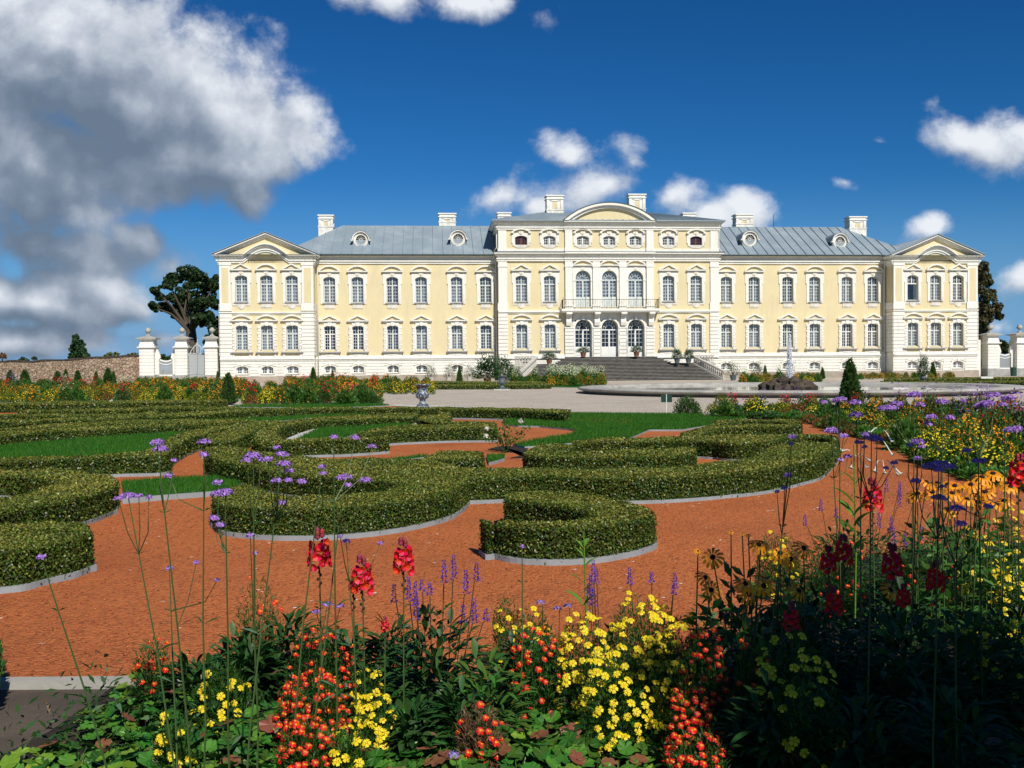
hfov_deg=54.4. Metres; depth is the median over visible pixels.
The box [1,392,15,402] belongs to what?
marigold plant
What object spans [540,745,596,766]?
coral bells
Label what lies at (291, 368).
window
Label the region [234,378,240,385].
coneflower plant
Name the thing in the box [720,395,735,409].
marigold plant
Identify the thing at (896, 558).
snapdragon
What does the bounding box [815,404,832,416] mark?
leafy plant
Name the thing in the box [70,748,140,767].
coral bells
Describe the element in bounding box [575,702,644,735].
coral bells
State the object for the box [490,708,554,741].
coral bells
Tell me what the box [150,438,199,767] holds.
verbena
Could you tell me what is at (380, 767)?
coral bells
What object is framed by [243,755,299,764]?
coral bells
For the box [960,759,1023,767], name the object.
coral bells
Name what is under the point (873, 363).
window
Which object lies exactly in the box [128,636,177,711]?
marigold plant
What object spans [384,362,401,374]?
window
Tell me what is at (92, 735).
coral bells
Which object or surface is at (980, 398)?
purple verbena
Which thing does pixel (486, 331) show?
window
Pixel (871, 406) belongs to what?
coneflower plant
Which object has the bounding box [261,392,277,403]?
marigold plant
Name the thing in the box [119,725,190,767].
coral bells
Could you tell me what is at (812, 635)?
leafy plant
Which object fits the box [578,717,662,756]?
coral bells
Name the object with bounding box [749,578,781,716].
coneflower
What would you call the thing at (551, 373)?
white tobacco
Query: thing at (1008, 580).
marigold plant
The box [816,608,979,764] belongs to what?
leafy plant
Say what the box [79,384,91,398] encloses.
coneflower plant
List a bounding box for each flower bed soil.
[0,540,1023,767]
[490,446,527,457]
[735,416,1023,489]
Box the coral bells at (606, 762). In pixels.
[591,750,647,767]
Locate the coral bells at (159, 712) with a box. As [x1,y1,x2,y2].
[109,708,188,741]
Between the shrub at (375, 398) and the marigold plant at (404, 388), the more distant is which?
the marigold plant at (404, 388)
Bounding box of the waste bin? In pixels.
[1010,367,1016,375]
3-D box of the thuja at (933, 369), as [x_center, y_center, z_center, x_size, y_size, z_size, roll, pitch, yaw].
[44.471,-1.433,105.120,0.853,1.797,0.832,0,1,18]
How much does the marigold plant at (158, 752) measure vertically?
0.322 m
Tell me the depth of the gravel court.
47.83 m
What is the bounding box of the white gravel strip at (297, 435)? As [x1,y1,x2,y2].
[287,429,314,438]
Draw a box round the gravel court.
[0,376,1023,447]
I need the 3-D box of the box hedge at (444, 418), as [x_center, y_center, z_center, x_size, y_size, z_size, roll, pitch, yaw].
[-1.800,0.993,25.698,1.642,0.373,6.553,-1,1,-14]
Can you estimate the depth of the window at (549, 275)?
115.44 m
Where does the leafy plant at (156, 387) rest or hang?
on the gravel court
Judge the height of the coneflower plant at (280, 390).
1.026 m
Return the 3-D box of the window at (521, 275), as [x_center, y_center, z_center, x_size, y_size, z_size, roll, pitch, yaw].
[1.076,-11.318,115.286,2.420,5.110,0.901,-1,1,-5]
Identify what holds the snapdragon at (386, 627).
on the flower bed soil at (36, 742)
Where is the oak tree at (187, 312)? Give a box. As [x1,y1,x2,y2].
[147,264,219,361]
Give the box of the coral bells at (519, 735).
[505,726,538,746]
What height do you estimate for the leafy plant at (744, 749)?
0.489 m
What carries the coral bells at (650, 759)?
on the flower bed soil at (36, 742)
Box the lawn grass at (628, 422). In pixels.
[0,403,744,496]
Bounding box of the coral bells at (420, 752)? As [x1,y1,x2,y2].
[398,740,470,767]
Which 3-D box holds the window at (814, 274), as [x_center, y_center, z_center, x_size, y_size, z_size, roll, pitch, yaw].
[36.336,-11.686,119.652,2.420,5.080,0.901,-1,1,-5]
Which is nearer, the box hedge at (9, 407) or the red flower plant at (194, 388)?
the box hedge at (9, 407)
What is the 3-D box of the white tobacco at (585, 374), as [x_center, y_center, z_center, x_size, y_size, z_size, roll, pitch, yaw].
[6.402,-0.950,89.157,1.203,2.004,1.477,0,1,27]
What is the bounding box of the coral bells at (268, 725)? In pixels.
[212,702,291,743]
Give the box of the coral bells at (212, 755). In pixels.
[181,751,261,767]
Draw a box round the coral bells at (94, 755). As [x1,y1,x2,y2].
[48,740,122,767]
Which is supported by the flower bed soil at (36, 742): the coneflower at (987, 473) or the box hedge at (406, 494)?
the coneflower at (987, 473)
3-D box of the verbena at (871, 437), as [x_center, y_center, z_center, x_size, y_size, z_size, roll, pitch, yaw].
[1.305,0.810,3.624,0.123,1.434,0.320,0,1,41]
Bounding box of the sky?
[0,0,1023,369]
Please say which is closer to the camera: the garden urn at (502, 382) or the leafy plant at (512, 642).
the leafy plant at (512, 642)
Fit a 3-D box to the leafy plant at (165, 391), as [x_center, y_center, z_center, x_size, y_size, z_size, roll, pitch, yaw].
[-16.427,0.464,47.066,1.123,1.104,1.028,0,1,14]
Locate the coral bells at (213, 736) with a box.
[151,714,219,738]
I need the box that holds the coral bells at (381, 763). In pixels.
[368,745,449,767]
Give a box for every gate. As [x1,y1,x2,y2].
[155,348,175,378]
[189,339,205,378]
[998,343,1014,375]
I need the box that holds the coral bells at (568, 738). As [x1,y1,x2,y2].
[531,729,610,759]
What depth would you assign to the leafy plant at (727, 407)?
29.95 m
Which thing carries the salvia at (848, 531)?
on the flower bed soil at (36, 742)
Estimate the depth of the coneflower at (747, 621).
3.97 m
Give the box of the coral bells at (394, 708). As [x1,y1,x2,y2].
[351,704,404,730]
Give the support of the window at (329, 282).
in the palace
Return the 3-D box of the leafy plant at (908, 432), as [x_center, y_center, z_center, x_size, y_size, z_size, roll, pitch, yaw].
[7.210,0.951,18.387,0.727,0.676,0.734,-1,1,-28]
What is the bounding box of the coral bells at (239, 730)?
[193,726,279,759]
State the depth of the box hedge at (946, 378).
83.19 m
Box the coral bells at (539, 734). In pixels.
[515,729,586,767]
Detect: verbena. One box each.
[9,374,20,385]
[36,553,122,767]
[113,491,190,767]
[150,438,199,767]
[155,566,219,767]
[164,439,222,767]
[208,479,250,767]
[232,445,306,767]
[233,451,274,767]
[278,464,326,765]
[298,601,344,709]
[302,473,371,757]
[318,434,376,752]
[338,535,382,706]
[506,544,538,727]
[757,389,769,408]
[759,485,789,686]
[761,434,796,721]
[778,387,792,402]
[791,387,805,406]
[820,396,861,631]
[824,427,853,612]
[845,440,897,724]
[848,411,888,737]
[860,381,877,406]
[878,391,926,652]
[885,382,911,414]
[895,438,925,672]
[910,459,957,767]
[914,398,954,681]
[918,381,944,415]
[930,494,993,759]
[939,447,992,714]
[947,386,966,416]
[951,400,977,420]
[960,391,1001,640]
[961,384,986,420]
[975,382,995,414]
[981,387,996,411]
[991,395,1022,627]
[994,389,1023,423]
[1003,391,1023,433]
[1006,387,1023,435]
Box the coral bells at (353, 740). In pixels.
[340,732,366,763]
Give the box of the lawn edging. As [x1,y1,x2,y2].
[123,490,217,503]
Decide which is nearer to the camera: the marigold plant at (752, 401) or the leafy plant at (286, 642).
the leafy plant at (286, 642)
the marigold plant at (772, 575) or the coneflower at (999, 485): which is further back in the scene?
the marigold plant at (772, 575)
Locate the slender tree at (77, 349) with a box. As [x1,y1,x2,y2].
[67,333,90,358]
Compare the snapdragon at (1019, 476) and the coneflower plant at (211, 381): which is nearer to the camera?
the snapdragon at (1019, 476)
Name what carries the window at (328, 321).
in the palace
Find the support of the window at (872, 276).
in the palace
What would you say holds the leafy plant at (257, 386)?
on the gravel court
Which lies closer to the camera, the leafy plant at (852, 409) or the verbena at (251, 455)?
the verbena at (251, 455)
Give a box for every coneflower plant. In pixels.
[0,383,5,398]
[0,383,9,395]
[6,382,16,388]
[10,387,23,398]
[19,384,28,390]
[23,388,42,401]
[53,388,68,401]
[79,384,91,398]
[92,385,107,400]
[98,386,113,399]
[131,387,148,399]
[137,382,149,389]
[168,385,180,397]
[191,378,200,387]
[198,380,209,387]
[206,377,217,389]
[206,387,220,399]
[216,381,222,389]
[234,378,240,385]
[235,384,244,397]
[237,384,247,398]
[240,378,250,387]
[271,382,288,404]
[346,375,353,381]
[371,374,381,384]
[371,382,384,401]
[388,381,402,393]
[401,375,416,392]
[409,375,420,391]
[421,378,432,392]
[545,374,555,385]
[561,375,569,385]
[575,376,583,385]
[585,375,592,385]
[594,375,605,384]
[713,393,725,407]
[739,375,746,381]
[753,373,761,381]
[764,373,772,381]
[807,394,819,405]
[839,401,851,411]
[860,412,878,425]
[865,397,879,412]
[869,404,887,413]
[870,394,885,404]
[895,394,908,408]
[901,401,920,416]
[908,410,924,428]
[910,396,924,410]
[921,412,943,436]
[922,405,934,415]
[926,396,939,411]
[928,418,952,447]
[938,411,958,426]
[950,431,978,452]
[951,420,984,456]
[954,414,980,428]
[955,412,982,430]
[957,395,976,413]
[981,408,1019,437]
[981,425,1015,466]
[993,396,1009,412]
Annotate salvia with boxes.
[363,555,507,718]
[449,719,521,767]
[576,560,631,681]
[626,568,677,672]
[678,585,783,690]
[749,596,866,688]
[796,477,923,596]
[867,528,978,609]
[876,538,1015,623]
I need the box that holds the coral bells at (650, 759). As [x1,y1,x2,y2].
[614,744,684,767]
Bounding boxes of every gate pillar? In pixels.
[135,328,160,377]
[171,327,192,379]
[201,327,219,378]
[979,325,1002,375]
[1006,324,1023,375]
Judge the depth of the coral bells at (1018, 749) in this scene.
3.90 m
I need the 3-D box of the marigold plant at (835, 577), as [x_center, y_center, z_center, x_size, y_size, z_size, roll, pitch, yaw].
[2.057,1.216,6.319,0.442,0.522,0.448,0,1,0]
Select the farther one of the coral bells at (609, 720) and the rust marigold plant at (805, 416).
the rust marigold plant at (805, 416)
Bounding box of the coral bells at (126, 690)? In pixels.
[115,665,167,697]
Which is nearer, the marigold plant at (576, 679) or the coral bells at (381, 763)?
the coral bells at (381, 763)
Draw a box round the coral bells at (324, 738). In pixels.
[280,725,350,766]
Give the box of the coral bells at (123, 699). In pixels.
[84,687,151,714]
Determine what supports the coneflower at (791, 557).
on the flower bed soil at (36, 742)
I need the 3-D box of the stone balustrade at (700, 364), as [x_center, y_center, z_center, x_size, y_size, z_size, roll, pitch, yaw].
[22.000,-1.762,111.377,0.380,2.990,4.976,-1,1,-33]
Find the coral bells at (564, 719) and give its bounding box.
[546,715,606,746]
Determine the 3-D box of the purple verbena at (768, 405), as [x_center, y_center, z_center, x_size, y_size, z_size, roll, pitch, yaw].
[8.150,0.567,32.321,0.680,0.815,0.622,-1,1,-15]
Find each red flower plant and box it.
[112,382,130,399]
[187,382,200,398]
[242,382,259,402]
[244,379,257,403]
[316,379,332,403]
[333,383,343,394]
[727,391,740,407]
[781,394,791,405]
[802,392,816,409]
[849,391,860,406]
[975,411,991,426]
[1006,394,1016,410]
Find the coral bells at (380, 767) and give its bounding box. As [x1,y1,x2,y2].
[350,761,406,767]
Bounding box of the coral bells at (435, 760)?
[417,754,485,767]
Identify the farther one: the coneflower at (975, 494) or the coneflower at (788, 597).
the coneflower at (975, 494)
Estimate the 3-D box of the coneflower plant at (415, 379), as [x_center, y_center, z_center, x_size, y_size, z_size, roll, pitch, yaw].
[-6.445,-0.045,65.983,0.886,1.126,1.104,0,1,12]
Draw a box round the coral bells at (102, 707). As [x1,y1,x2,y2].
[73,705,108,731]
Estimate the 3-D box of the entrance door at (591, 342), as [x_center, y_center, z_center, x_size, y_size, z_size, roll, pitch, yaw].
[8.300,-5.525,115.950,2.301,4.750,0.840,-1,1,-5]
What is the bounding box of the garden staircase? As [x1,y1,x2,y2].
[511,356,719,380]
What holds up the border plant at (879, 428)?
on the flower bed soil at (899, 448)
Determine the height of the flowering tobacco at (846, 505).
1.267 m
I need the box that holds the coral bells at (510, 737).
[470,698,529,741]
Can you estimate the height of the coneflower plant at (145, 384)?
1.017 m
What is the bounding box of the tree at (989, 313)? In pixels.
[977,260,1004,368]
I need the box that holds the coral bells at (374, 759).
[348,748,408,767]
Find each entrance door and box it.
[574,316,593,356]
[600,316,619,356]
[626,316,645,356]
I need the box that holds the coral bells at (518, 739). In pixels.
[454,728,541,767]
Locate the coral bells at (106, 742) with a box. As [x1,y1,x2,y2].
[80,732,149,767]
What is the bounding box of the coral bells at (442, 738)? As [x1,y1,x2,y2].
[403,721,461,749]
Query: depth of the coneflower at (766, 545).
4.60 m
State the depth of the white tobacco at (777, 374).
87.00 m
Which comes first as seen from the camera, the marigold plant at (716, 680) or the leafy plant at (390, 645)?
the marigold plant at (716, 680)
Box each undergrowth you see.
[3,516,1023,767]
[708,403,1023,482]
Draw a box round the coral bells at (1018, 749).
[959,715,1023,758]
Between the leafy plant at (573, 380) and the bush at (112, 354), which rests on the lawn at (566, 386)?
the leafy plant at (573, 380)
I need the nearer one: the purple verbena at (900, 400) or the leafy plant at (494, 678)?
the leafy plant at (494, 678)
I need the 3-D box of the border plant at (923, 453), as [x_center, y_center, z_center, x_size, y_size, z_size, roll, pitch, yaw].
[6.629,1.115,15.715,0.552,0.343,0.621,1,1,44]
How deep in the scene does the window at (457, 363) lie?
116.20 m
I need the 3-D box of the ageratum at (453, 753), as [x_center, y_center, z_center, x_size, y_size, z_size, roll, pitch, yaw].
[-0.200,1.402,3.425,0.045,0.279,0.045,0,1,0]
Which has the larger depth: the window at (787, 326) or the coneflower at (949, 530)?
the window at (787, 326)
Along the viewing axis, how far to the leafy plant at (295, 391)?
43.59 m
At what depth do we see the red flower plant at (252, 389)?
44.69 m
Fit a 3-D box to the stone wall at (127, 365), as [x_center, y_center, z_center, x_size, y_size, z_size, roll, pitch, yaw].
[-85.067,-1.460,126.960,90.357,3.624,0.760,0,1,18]
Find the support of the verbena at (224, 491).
on the flower bed soil at (36, 742)
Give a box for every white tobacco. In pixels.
[56,374,74,400]
[116,375,127,385]
[509,370,519,380]
[530,366,538,378]
[544,366,558,382]
[555,365,565,376]
[557,365,568,384]
[565,363,576,375]
[578,362,587,376]
[587,366,596,375]
[588,368,599,377]
[597,365,606,380]
[738,367,749,381]
[774,364,783,377]
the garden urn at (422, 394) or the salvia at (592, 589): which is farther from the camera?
the garden urn at (422, 394)
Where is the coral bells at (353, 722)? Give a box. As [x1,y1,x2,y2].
[332,713,382,748]
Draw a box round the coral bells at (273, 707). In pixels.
[245,700,319,732]
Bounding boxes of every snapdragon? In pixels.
[306,527,331,705]
[346,581,361,716]
[351,554,373,707]
[376,616,393,715]
[392,537,414,707]
[782,601,800,696]
[819,544,838,710]
[825,584,842,741]
[834,533,853,710]
[861,477,883,639]
[881,542,903,712]
[895,582,910,718]
[926,559,945,722]
[1007,452,1023,648]
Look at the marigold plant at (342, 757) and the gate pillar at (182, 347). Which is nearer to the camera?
the marigold plant at (342, 757)
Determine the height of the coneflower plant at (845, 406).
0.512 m
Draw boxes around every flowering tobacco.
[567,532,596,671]
[832,428,902,651]
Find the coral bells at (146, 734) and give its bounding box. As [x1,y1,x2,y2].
[121,710,174,745]
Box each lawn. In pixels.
[1,436,160,456]
[122,476,242,497]
[238,405,390,407]
[402,455,427,459]
[486,455,504,464]
[504,415,746,447]
[552,385,590,387]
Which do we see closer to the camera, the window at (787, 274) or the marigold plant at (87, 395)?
the marigold plant at (87, 395)
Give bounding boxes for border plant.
[728,411,742,416]
[745,409,763,418]
[766,411,778,418]
[774,412,792,418]
[785,409,799,417]
[794,413,805,421]
[813,418,825,427]
[850,424,861,436]
[855,423,876,437]
[869,426,886,433]
[872,428,889,441]
[896,438,915,452]
[901,445,912,454]
[916,447,937,464]
[919,453,936,464]
[926,449,958,465]
[945,452,988,473]
[953,457,985,475]
[954,463,991,480]
[979,464,1005,483]
[985,466,1022,487]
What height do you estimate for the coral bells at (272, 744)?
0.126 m
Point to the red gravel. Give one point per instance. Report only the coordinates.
(718, 516)
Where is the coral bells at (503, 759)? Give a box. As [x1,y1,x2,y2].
[436,744,513,767]
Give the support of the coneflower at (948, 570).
on the flower bed soil at (36, 742)
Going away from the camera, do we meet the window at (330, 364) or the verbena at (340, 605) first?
the verbena at (340, 605)
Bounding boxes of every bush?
[0,352,6,360]
[103,352,119,355]
[477,418,530,452]
[1000,339,1008,353]
[1001,344,1008,353]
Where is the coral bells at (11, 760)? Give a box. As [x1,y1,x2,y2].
[0,747,54,767]
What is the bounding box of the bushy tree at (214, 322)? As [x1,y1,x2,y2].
[202,316,219,368]
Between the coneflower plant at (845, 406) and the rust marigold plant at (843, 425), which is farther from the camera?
the coneflower plant at (845, 406)
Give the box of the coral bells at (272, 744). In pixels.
[245,739,310,766]
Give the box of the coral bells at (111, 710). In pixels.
[77,702,160,731]
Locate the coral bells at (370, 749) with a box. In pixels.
[310,747,386,767]
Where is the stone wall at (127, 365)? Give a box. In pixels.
[0,354,139,383]
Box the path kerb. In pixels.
[0,675,201,689]
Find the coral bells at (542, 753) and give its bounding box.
[475,743,564,767]
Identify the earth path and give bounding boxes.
[0,689,107,755]
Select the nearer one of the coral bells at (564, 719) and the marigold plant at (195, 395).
the coral bells at (564, 719)
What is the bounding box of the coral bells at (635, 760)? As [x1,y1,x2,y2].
[620,749,684,767]
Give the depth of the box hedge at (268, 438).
20.86 m
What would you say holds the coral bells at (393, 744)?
on the flower bed soil at (36, 742)
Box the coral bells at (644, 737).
[616,706,674,744]
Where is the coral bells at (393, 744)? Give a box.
[354,734,413,752]
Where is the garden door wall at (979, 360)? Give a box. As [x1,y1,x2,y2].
[977,340,980,375]
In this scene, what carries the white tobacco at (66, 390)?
on the gravel court
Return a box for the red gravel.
[0,406,1023,680]
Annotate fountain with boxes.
[578,334,1023,397]
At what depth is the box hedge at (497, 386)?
71.31 m
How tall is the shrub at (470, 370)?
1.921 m
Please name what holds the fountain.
on the gravel court
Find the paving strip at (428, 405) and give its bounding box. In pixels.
[393,404,471,407]
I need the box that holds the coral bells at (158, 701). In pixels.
[128,689,193,720]
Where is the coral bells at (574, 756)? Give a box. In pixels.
[507,742,585,767]
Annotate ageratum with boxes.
[447,750,459,767]
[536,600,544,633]
[553,606,561,652]
[563,603,571,664]
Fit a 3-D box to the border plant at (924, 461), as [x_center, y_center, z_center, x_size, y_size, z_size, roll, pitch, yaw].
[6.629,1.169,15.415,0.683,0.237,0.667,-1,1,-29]
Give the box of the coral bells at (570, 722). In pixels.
[521,709,606,744]
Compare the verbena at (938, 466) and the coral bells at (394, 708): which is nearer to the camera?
the verbena at (938, 466)
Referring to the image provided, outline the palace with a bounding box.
[212,194,985,382]
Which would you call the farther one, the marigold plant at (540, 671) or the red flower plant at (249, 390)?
the red flower plant at (249, 390)
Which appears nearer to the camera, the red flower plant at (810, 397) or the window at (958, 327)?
the red flower plant at (810, 397)
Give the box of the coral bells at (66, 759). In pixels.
[0,741,84,767]
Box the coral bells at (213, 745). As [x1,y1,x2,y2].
[173,719,266,765]
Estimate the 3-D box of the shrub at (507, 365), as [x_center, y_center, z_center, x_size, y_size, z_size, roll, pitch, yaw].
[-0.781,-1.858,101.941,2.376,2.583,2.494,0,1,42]
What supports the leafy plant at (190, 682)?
on the flower bed soil at (36, 742)
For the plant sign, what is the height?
0.659 m
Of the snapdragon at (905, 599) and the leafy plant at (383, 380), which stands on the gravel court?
the leafy plant at (383, 380)
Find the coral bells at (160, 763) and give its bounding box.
[148,761,171,767]
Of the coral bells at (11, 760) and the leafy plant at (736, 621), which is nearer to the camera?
the coral bells at (11, 760)
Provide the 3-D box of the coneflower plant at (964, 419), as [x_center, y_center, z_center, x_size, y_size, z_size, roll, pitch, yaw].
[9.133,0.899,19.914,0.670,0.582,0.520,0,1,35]
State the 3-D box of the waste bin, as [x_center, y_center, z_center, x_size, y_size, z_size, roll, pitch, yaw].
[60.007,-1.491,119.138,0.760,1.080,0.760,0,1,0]
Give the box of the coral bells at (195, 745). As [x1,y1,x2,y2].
[137,733,212,767]
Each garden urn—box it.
[414,384,430,407]
[494,376,509,390]
[920,374,926,380]
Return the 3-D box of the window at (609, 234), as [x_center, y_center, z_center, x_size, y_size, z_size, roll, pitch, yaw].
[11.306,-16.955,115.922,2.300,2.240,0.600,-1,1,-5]
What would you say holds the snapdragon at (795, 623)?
on the flower bed soil at (36, 742)
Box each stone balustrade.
[514,356,535,366]
[520,356,537,376]
[692,355,725,379]
[695,355,713,364]
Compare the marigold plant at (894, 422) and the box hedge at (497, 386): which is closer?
the marigold plant at (894, 422)
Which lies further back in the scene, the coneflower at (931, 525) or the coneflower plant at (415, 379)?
the coneflower plant at (415, 379)
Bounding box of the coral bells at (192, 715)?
[179,710,244,740]
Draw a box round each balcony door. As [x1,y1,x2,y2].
[573,259,593,307]
[599,259,619,307]
[626,259,645,306]
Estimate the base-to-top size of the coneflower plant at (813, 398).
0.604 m
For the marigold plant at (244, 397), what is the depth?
45.46 m
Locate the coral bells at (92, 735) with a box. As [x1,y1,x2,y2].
[47,712,137,753]
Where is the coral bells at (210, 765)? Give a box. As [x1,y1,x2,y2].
[163,760,214,767]
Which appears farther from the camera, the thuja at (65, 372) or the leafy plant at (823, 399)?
the thuja at (65, 372)
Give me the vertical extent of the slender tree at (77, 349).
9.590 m
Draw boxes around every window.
[230,263,251,308]
[230,315,252,357]
[233,363,250,376]
[255,263,276,308]
[255,315,277,357]
[258,362,275,375]
[280,263,301,308]
[281,314,303,357]
[284,362,301,375]
[318,265,339,308]
[318,315,340,355]
[321,362,338,375]
[347,265,367,308]
[347,315,368,355]
[350,362,366,374]
[381,265,402,308]
[382,315,403,355]
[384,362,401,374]
[410,265,430,308]
[410,315,431,355]
[413,361,429,374]
[446,265,466,308]
[446,315,467,354]
[449,361,465,374]
[475,265,495,308]
[475,315,495,354]
[511,228,530,247]
[511,264,531,307]
[511,314,532,354]
[539,228,559,247]
[539,264,559,307]
[539,314,560,354]
[573,228,592,247]
[599,228,618,247]
[626,229,645,247]
[658,264,678,307]
[658,313,679,353]
[659,229,677,247]
[686,229,705,247]
[686,264,706,307]
[686,313,707,353]
[718,314,737,353]
[719,265,736,307]
[719,359,734,371]
[744,265,764,307]
[744,314,764,352]
[746,359,762,371]
[778,265,797,307]
[778,313,798,352]
[780,359,795,371]
[805,265,824,307]
[805,313,825,352]
[807,358,822,371]
[837,265,857,307]
[837,313,857,352]
[839,358,854,370]
[863,265,883,307]
[863,313,883,352]
[865,358,880,370]
[903,264,923,306]
[903,312,923,352]
[905,358,920,370]
[925,312,946,352]
[926,264,946,306]
[928,357,943,370]
[948,264,968,306]
[948,312,968,352]
[950,357,965,370]
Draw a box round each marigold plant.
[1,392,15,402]
[2,390,19,402]
[18,390,33,401]
[34,394,50,401]
[41,389,53,401]
[78,390,92,400]
[100,393,112,399]
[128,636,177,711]
[137,391,153,399]
[150,707,202,767]
[175,389,188,399]
[188,660,254,744]
[191,389,206,399]
[229,574,285,683]
[241,391,260,403]
[244,393,258,404]
[257,388,275,403]
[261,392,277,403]
[270,714,338,767]
[271,667,353,764]
[281,625,363,721]
[324,717,374,767]
[348,668,383,732]
[351,686,400,759]
[392,382,408,393]
[428,383,435,393]
[453,697,508,767]
[487,595,523,669]
[506,621,573,729]
[517,605,551,679]
[552,612,614,724]
[573,639,664,766]
[603,591,677,712]
[649,654,691,767]
[657,611,713,720]
[661,676,717,767]
[666,726,729,767]
[670,628,732,763]
[704,403,716,414]
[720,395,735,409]
[728,638,777,763]
[741,395,770,417]
[751,530,803,599]
[752,627,815,767]
[770,401,793,410]
[772,647,846,767]
[790,401,809,411]
[800,413,815,423]
[802,536,871,619]
[805,403,817,413]
[812,417,825,427]
[820,415,829,428]
[834,418,848,434]
[838,410,858,424]
[841,423,857,436]
[854,405,865,414]
[872,417,890,427]
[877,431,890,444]
[877,541,963,630]
[885,413,910,435]
[910,425,946,462]
[922,435,972,469]
[950,527,1000,643]
[951,419,986,442]
[952,613,1023,735]
[955,437,1009,470]
[983,508,1023,631]
[987,437,1022,461]
[990,451,1022,467]
[990,553,1023,650]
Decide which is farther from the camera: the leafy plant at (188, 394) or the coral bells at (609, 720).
the leafy plant at (188, 394)
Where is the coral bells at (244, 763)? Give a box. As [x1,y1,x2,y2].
[213,760,273,767]
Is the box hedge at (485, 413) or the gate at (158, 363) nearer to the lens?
the box hedge at (485, 413)
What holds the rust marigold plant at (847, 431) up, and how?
on the flower bed soil at (899, 448)
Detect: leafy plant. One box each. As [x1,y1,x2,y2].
[19,378,27,384]
[36,382,53,400]
[47,380,57,385]
[65,384,86,400]
[93,378,104,386]
[113,383,133,399]
[132,376,145,383]
[149,384,162,395]
[151,651,237,722]
[154,383,174,399]
[178,389,194,399]
[180,381,190,388]
[194,619,291,709]
[201,387,208,395]
[208,380,220,388]
[240,386,260,398]
[243,604,327,701]
[250,380,261,391]
[264,381,278,390]
[278,382,288,395]
[282,382,303,403]
[296,386,318,404]
[301,625,396,708]
[317,380,330,390]
[318,382,335,393]
[328,379,339,386]
[330,387,359,403]
[350,612,430,703]
[353,382,372,402]
[364,692,453,767]
[381,377,387,387]
[385,382,399,393]
[412,675,514,767]
[434,638,536,746]
[486,627,576,709]
[567,375,579,385]
[680,595,826,727]
[704,667,859,767]
[714,399,733,416]
[742,604,902,763]
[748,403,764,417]
[750,376,758,381]
[750,577,863,692]
[774,676,939,767]
[803,400,819,412]
[812,374,822,381]
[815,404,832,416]
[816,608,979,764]
[818,395,831,404]
[825,406,851,427]
[831,574,960,697]
[846,406,863,411]
[856,678,1023,767]
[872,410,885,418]
[881,409,900,422]
[881,608,1023,767]
[883,418,918,450]
[896,414,924,435]
[921,395,934,407]
[925,417,954,441]
[932,403,949,415]
[947,400,960,410]
[951,599,1023,744]
[968,409,990,427]
[976,421,996,437]
[997,425,1023,453]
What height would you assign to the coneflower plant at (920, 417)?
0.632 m
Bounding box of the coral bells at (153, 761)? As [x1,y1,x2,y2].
[103,743,191,767]
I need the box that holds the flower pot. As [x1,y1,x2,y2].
[730,375,736,379]
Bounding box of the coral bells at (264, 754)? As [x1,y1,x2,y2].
[215,749,288,767]
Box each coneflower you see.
[679,549,711,698]
[692,571,720,686]
[694,581,729,713]
[697,548,729,708]
[716,530,741,687]
[729,532,754,709]
[730,578,766,728]
[735,534,765,682]
[737,586,763,728]
[746,540,773,696]
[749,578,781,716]
[751,540,769,678]
[769,547,797,710]
[775,553,811,704]
[781,586,820,714]
[790,541,818,705]
[871,582,910,726]
[902,491,925,612]
[903,490,926,640]
[915,478,938,645]
[919,488,944,618]
[923,481,953,631]
[932,505,963,632]
[938,481,957,612]
[938,490,967,652]
[939,482,968,658]
[957,497,979,630]
[958,481,983,633]
[964,497,989,631]
[965,490,988,623]
[967,474,996,645]
[973,488,1001,646]
[976,480,1003,626]
[981,471,1006,635]
[981,500,1010,638]
[988,474,1017,619]
[992,480,1019,634]
[995,485,1023,638]
[995,497,1017,626]
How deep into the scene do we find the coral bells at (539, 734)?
3.93 m
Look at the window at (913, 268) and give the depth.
118.41 m
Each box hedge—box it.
[0,399,228,412]
[0,411,158,419]
[0,412,145,427]
[0,418,255,430]
[0,419,241,445]
[0,420,273,476]
[0,467,120,524]
[0,519,96,593]
[16,382,130,388]
[17,405,352,414]
[146,406,571,421]
[201,420,281,458]
[203,433,838,540]
[251,412,497,457]
[404,381,545,383]
[416,411,494,424]
[434,383,551,389]
[477,489,657,565]
[680,419,802,436]
[880,380,1023,385]
[884,377,1023,380]
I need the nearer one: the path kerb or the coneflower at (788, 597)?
the coneflower at (788, 597)
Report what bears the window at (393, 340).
in the palace
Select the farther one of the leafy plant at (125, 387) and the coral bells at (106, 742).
the leafy plant at (125, 387)
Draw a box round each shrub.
[360,389,383,403]
[425,361,436,376]
[443,363,454,376]
[464,362,474,376]
[471,352,503,378]
[493,355,513,375]
[504,366,521,377]
[541,351,557,358]
[576,346,589,352]
[628,345,642,352]
[671,347,682,358]
[672,393,702,413]
[683,349,693,357]
[723,361,740,375]
[750,363,766,374]
[916,353,930,374]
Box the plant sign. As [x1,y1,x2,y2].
[661,394,671,411]
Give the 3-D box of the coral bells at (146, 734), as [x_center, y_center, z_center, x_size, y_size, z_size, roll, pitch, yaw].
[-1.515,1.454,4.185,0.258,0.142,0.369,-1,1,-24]
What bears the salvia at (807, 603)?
on the flower bed soil at (36, 742)
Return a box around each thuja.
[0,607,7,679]
[5,369,13,380]
[19,369,31,380]
[52,370,61,381]
[63,368,68,379]
[73,370,81,379]
[103,367,114,383]
[112,371,116,382]
[219,372,238,404]
[310,366,316,378]
[456,368,462,380]
[820,367,825,378]
[835,357,864,409]
[930,362,936,376]

